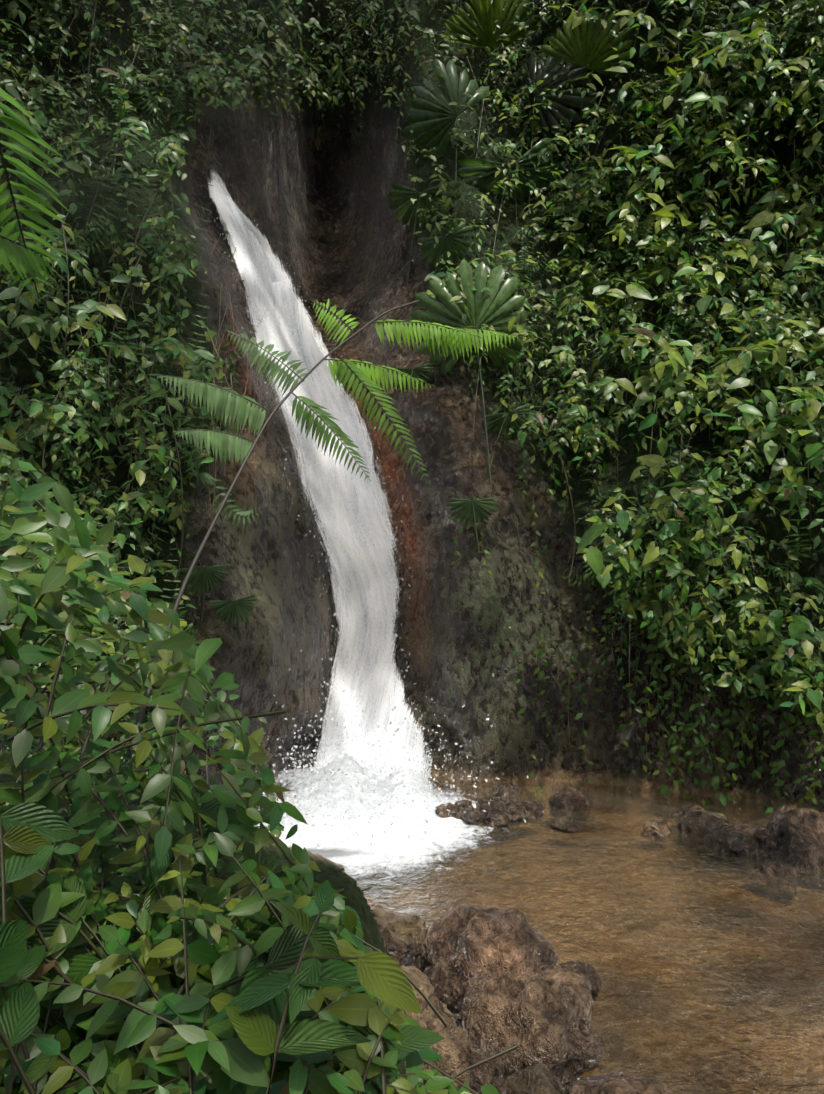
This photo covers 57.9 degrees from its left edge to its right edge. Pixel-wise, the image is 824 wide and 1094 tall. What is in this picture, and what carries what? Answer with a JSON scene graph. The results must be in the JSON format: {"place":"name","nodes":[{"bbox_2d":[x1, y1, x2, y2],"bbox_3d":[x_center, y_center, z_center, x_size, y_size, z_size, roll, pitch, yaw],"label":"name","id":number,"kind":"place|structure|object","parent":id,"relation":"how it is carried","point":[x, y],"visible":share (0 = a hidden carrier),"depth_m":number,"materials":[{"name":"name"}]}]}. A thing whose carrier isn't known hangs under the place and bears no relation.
{"place":"outdoors","nodes":[
{"label":"outdoors","id":0,"kind":"place"},
{"bbox_2d":[0,0,823,1093],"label":"cliff terrain","id":1,"kind":"structure","parent":0,"point":[330,226],"depth_m":7.37,"materials":[{"name":"brown stone"}]},
{"bbox_2d":[0,763,444,1093],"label":"leaves","id":2,"kind":"object","parent":1,"relation":"on","point":[253,1010],"visible":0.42,"depth_m":1.08,"materials":[{"name":"green plant"}]},
{"bbox_2d":[0,88,521,483],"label":"fern fronds","id":3,"kind":"object","parent":1,"relation":"on","point":[227,403],"visible":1,"depth_m":3.29,"materials":[{"name":"green plant"}]},
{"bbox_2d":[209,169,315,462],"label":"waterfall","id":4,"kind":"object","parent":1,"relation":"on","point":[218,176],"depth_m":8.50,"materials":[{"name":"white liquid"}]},
{"bbox_2d":[213,175,417,773],"bbox_3d":[-0.944,-1.068,7.911,1.507,6.815,2.702,1,-2,-41],"label":"waterfall spray","id":5,"kind":"object","parent":1,"relation":"on","point":[275,274],"visible":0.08,"depth_m":8.10,"materials":[{"name":"white liquid"}]},
{"bbox_2d":[208,176,435,788],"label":"waterfall","id":6,"kind":"structure","parent":1,"relation":"on","point":[357,532],"depth_m":7.63,"materials":[{"name":"white liquid"}]},
{"bbox_2d":[214,217,541,855],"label":"spray droplets","id":7,"kind":"object","parent":1,"relation":"on","point":[357,785],"visible":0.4,"depth_m":6.23},
{"bbox_2d":[112,50,667,640],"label":"palm stems","id":8,"kind":"object","parent":1,"relation":"on","point":[430,294],"visible":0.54,"depth_m":9.01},
{"bbox_2d":[87,0,694,624],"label":"palm leaves","id":9,"kind":"object","parent":1,"relation":"on","point":[481,310],"visible":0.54,"depth_m":10.09,"materials":[{"name":"green plant"}]},
{"bbox_2d":[0,0,823,1093],"bbox_3d":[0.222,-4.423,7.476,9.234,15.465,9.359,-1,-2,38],"label":"leaves","id":10,"kind":"object","parent":1,"relation":"on","point":[626,556],"visible":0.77,"depth_m":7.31,"materials":[{"name":"green plant"}]},
{"bbox_2d":[0,0,823,1093],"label":"shrub branches","id":11,"kind":"object","parent":1,"relation":"on","point":[56,968],"visible":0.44,"depth_m":6.32,"materials":[{"name":"plant"}]},
{"bbox_2d":[0,48,823,734],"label":"leaves","id":12,"kind":"object","parent":1,"relation":"on","point":[124,520],"visible":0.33,"depth_m":6.38,"materials":[{"name":"green plant"}]},
{"bbox_2d":[0,38,823,760],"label":"fern stem","id":13,"kind":"object","parent":1,"relation":"on","point":[148,692],"visible":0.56,"depth_m":3.51,"materials":[{"name":"green plant"}]},
{"bbox_2d":[400,965,433,1021],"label":"boulder","id":14,"kind":"object","parent":1,"relation":"on","point":[419,978],"visible":0.19,"depth_m":3.00,"materials":[{"name":"brown stone"}]},
{"bbox_2d":[549,786,592,820],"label":"bank stone","id":15,"kind":"object","parent":1,"relation":"on","point":[574,799],"visible":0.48,"depth_m":6.27,"materials":[{"name":"brown stone"}]},
{"bbox_2d":[678,817,708,844],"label":"bank stone","id":16,"kind":"object","parent":1,"relation":"on","point":[691,825],"visible":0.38,"depth_m":5.71,"materials":[{"name":"brown stone"}]},
{"bbox_2d":[685,810,730,827],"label":"bank stone","id":17,"kind":"object","parent":1,"relation":"on","point":[710,819],"visible":0.35,"depth_m":5.84,"materials":[{"name":"brown stone"}]},
{"bbox_2d":[736,825,760,854],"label":"bank stone","id":18,"kind":"object","parent":1,"relation":"on","point":[753,828],"visible":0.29,"depth_m":5.55,"materials":[{"name":"brown stone"}]},
{"bbox_2d":[757,835,782,855],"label":"bank stone","id":19,"kind":"object","parent":1,"relation":"on","point":[777,845],"visible":0.08,"depth_m":5.29,"materials":[{"name":"brown stone"}]},
{"bbox_2d":[750,858,798,899],"bbox_3d":[2.412,2.208,4.965,0.289,0.237,0.273,-1,-2,40],"label":"boulder","id":20,"kind":"object","parent":1,"relation":"on","point":[771,868],"visible":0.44,"depth_m":4.89,"materials":[{"name":"brown stone"}]},
{"bbox_2d":[764,808,823,890],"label":"boulder","id":21,"kind":"object","parent":1,"relation":"on","point":[800,831],"visible":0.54,"depth_m":5.15,"materials":[{"name":"brown stone"}]},
{"bbox_2d":[752,825,774,849],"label":"bank stone","id":22,"kind":"object","parent":21,"relation":"on","point":[760,834],"visible":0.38,"depth_m":5.38,"materials":[{"name":"brown stone"}]},
{"bbox_2d":[256,776,823,1093],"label":"pool water","id":23,"kind":"structure","parent":0,"point":[418,847],"depth_m":4.83,"materials":[{"name":"brown liquid"}]},
{"bbox_2d":[330,860,344,870],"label":"boulder","id":24,"kind":"object","parent":23,"relation":"on","point":[340,866],"depth_m":4.53,"materials":[{"name":"stone"}]},
{"bbox_2d":[265,753,447,826],"bbox_3d":[-0.525,1.984,6.286,2.300,0.397,2.000,0,-2,-1],"label":"splash foam","id":25,"kind":"object","parent":23,"relation":"on","point":[340,778],"visible":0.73,"depth_m":6.07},
{"bbox_2d":[371,908,427,972],"bbox_3d":[-0.160,2.003,3.696,0.505,0.316,0.414,1,-2,-39],"label":"boulder","id":26,"kind":"object","parent":23,"relation":"on","point":[404,935],"visible":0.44,"depth_m":3.65,"materials":[{"name":"brown stone"}]},
{"bbox_2d":[426,995,458,1025],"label":"boulder","id":27,"kind":"object","parent":23,"relation":"on","point":[448,1016],"visible":0.08,"depth_m":3.08,"materials":[{"name":"brown stone"}]},
{"bbox_2d":[424,957,465,1015],"bbox_3d":[0.147,2.066,3.487,0.254,0.239,0.235,0,-2,-1],"label":"boulder","id":28,"kind":"object","parent":23,"relation":"on","point":[449,989],"visible":0.48,"depth_m":3.41,"materials":[{"name":"brown stone"}]},
{"bbox_2d":[435,802,459,817],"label":"bank stone","id":29,"kind":"object","parent":23,"relation":"in","point":[441,810],"depth_m":6.05,"materials":[{"name":"brown stone"}]},
{"bbox_2d":[452,807,468,818],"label":"bank stone","id":30,"kind":"object","parent":23,"relation":"in","point":[457,813],"depth_m":6.03,"materials":[{"name":"brown stone"}]},
{"bbox_2d":[454,800,472,808],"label":"bank stone","id":31,"kind":"object","parent":23,"relation":"in","point":[466,803],"visible":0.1,"depth_m":6.23,"materials":[{"name":"brown stone"}]},
{"bbox_2d":[456,1044,504,1093],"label":"boulder","id":32,"kind":"object","parent":23,"relation":"on","point":[486,1073],"visible":0.46,"depth_m":2.70,"materials":[{"name":"brown stone"}]},
{"bbox_2d":[418,1016,474,1091],"bbox_3d":[0.113,1.911,2.764,0.268,0.254,0.278,0,-2,-1],"label":"boulder","id":33,"kind":"object","parent":32,"relation":"on","point":[455,1046],"visible":0.46,"depth_m":2.71,"materials":[{"name":"brown stone"}]},
{"bbox_2d":[460,799,511,838],"bbox_3d":[0.595,2.170,5.950,0.421,0.283,0.357,0,-2,-1],"label":"bank stone","id":34,"kind":"object","parent":23,"relation":"in","point":[496,814],"visible":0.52,"depth_m":5.83,"materials":[{"name":"brown stone"}]},
{"bbox_2d":[422,904,557,1000],"bbox_3d":[0.381,2.032,3.657,0.668,0.459,0.592,0,-2,-1],"label":"boulder","id":35,"kind":"object","parent":23,"relation":"in","point":[467,941],"visible":0.67,"depth_m":3.57,"materials":[{"name":"brown stone"}]},
{"bbox_2d":[486,782,521,801],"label":"bank stone","id":36,"kind":"object","parent":23,"relation":"in","point":[497,792],"visible":0.44,"depth_m":6.46,"materials":[{"name":"brown stone"}]},
{"bbox_2d":[504,800,526,825],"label":"bank stone","id":37,"kind":"object","parent":23,"relation":"in","point":[517,811],"visible":0.6,"depth_m":5.97,"materials":[{"name":"brown stone"}]},
{"bbox_2d":[497,1062,562,1093],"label":"boulder","id":38,"kind":"object","parent":23,"relation":"on","point":[540,1078],"visible":0.98,"depth_m":2.65,"materials":[{"name":"brown stone"}]},
{"bbox_2d":[460,968,602,1090],"bbox_3d":[0.483,2.008,3.087,0.584,0.445,0.553,0,-2,-1],"label":"boulder","id":39,"kind":"object","parent":23,"relation":"in","point":[544,1017],"visible":0.75,"depth_m":2.96,"materials":[{"name":"brown stone"}]},
{"bbox_2d":[520,801,544,823],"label":"bank stone","id":40,"kind":"object","parent":23,"relation":"on","point":[535,809],"visible":0.52,"depth_m":6.06,"materials":[{"name":"brown stone"}]},
{"bbox_2d":[549,816,582,832],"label":"bank stone","id":41,"kind":"object","parent":23,"relation":"on","point":[567,824],"visible":0.88,"depth_m":5.71,"materials":[{"name":"brown stone"}]},
{"bbox_2d":[555,961,600,1000],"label":"boulder","id":42,"kind":"object","parent":23,"relation":"in","point":[588,970],"visible":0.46,"depth_m":3.60,"materials":[{"name":"brown stone"}]},
{"bbox_2d":[565,1071,672,1093],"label":"boulder","id":43,"kind":"object","parent":23,"relation":"in","point":[619,1082],"visible":1,"depth_m":2.70,"materials":[{"name":"brown stone"}]},
{"bbox_2d":[641,817,671,841],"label":"bank stone","id":44,"kind":"object","parent":23,"relation":"on","point":[656,828],"visible":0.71,"depth_m":5.60,"materials":[{"name":"brown stone"}]},
{"bbox_2d":[681,808,704,818],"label":"bank stone","id":45,"kind":"object","parent":23,"relation":"on","point":[695,813],"visible":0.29,"depth_m":6.03,"materials":[{"name":"brown stone"}]},
{"bbox_2d":[671,805,706,820],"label":"bank stone","id":46,"kind":"object","parent":45,"relation":"on","point":[686,809],"visible":0.35,"depth_m":6.09,"materials":[{"name":"brown stone"}]},
{"bbox_2d":[703,825,759,861],"bbox_3d":[2.317,2.147,5.385,0.297,0.214,0.428,1,-2,-26],"label":"bank stone","id":47,"kind":"object","parent":23,"relation":"on","point":[730,840],"visible":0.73,"depth_m":5.30,"materials":[{"name":"brown stone"}]},
{"bbox_2d":[732,824,750,833],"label":"bank stone","id":48,"kind":"object","parent":23,"relation":"on","point":[745,828],"visible":0.23,"depth_m":5.57,"materials":[{"name":"brown stone"}]}
]}

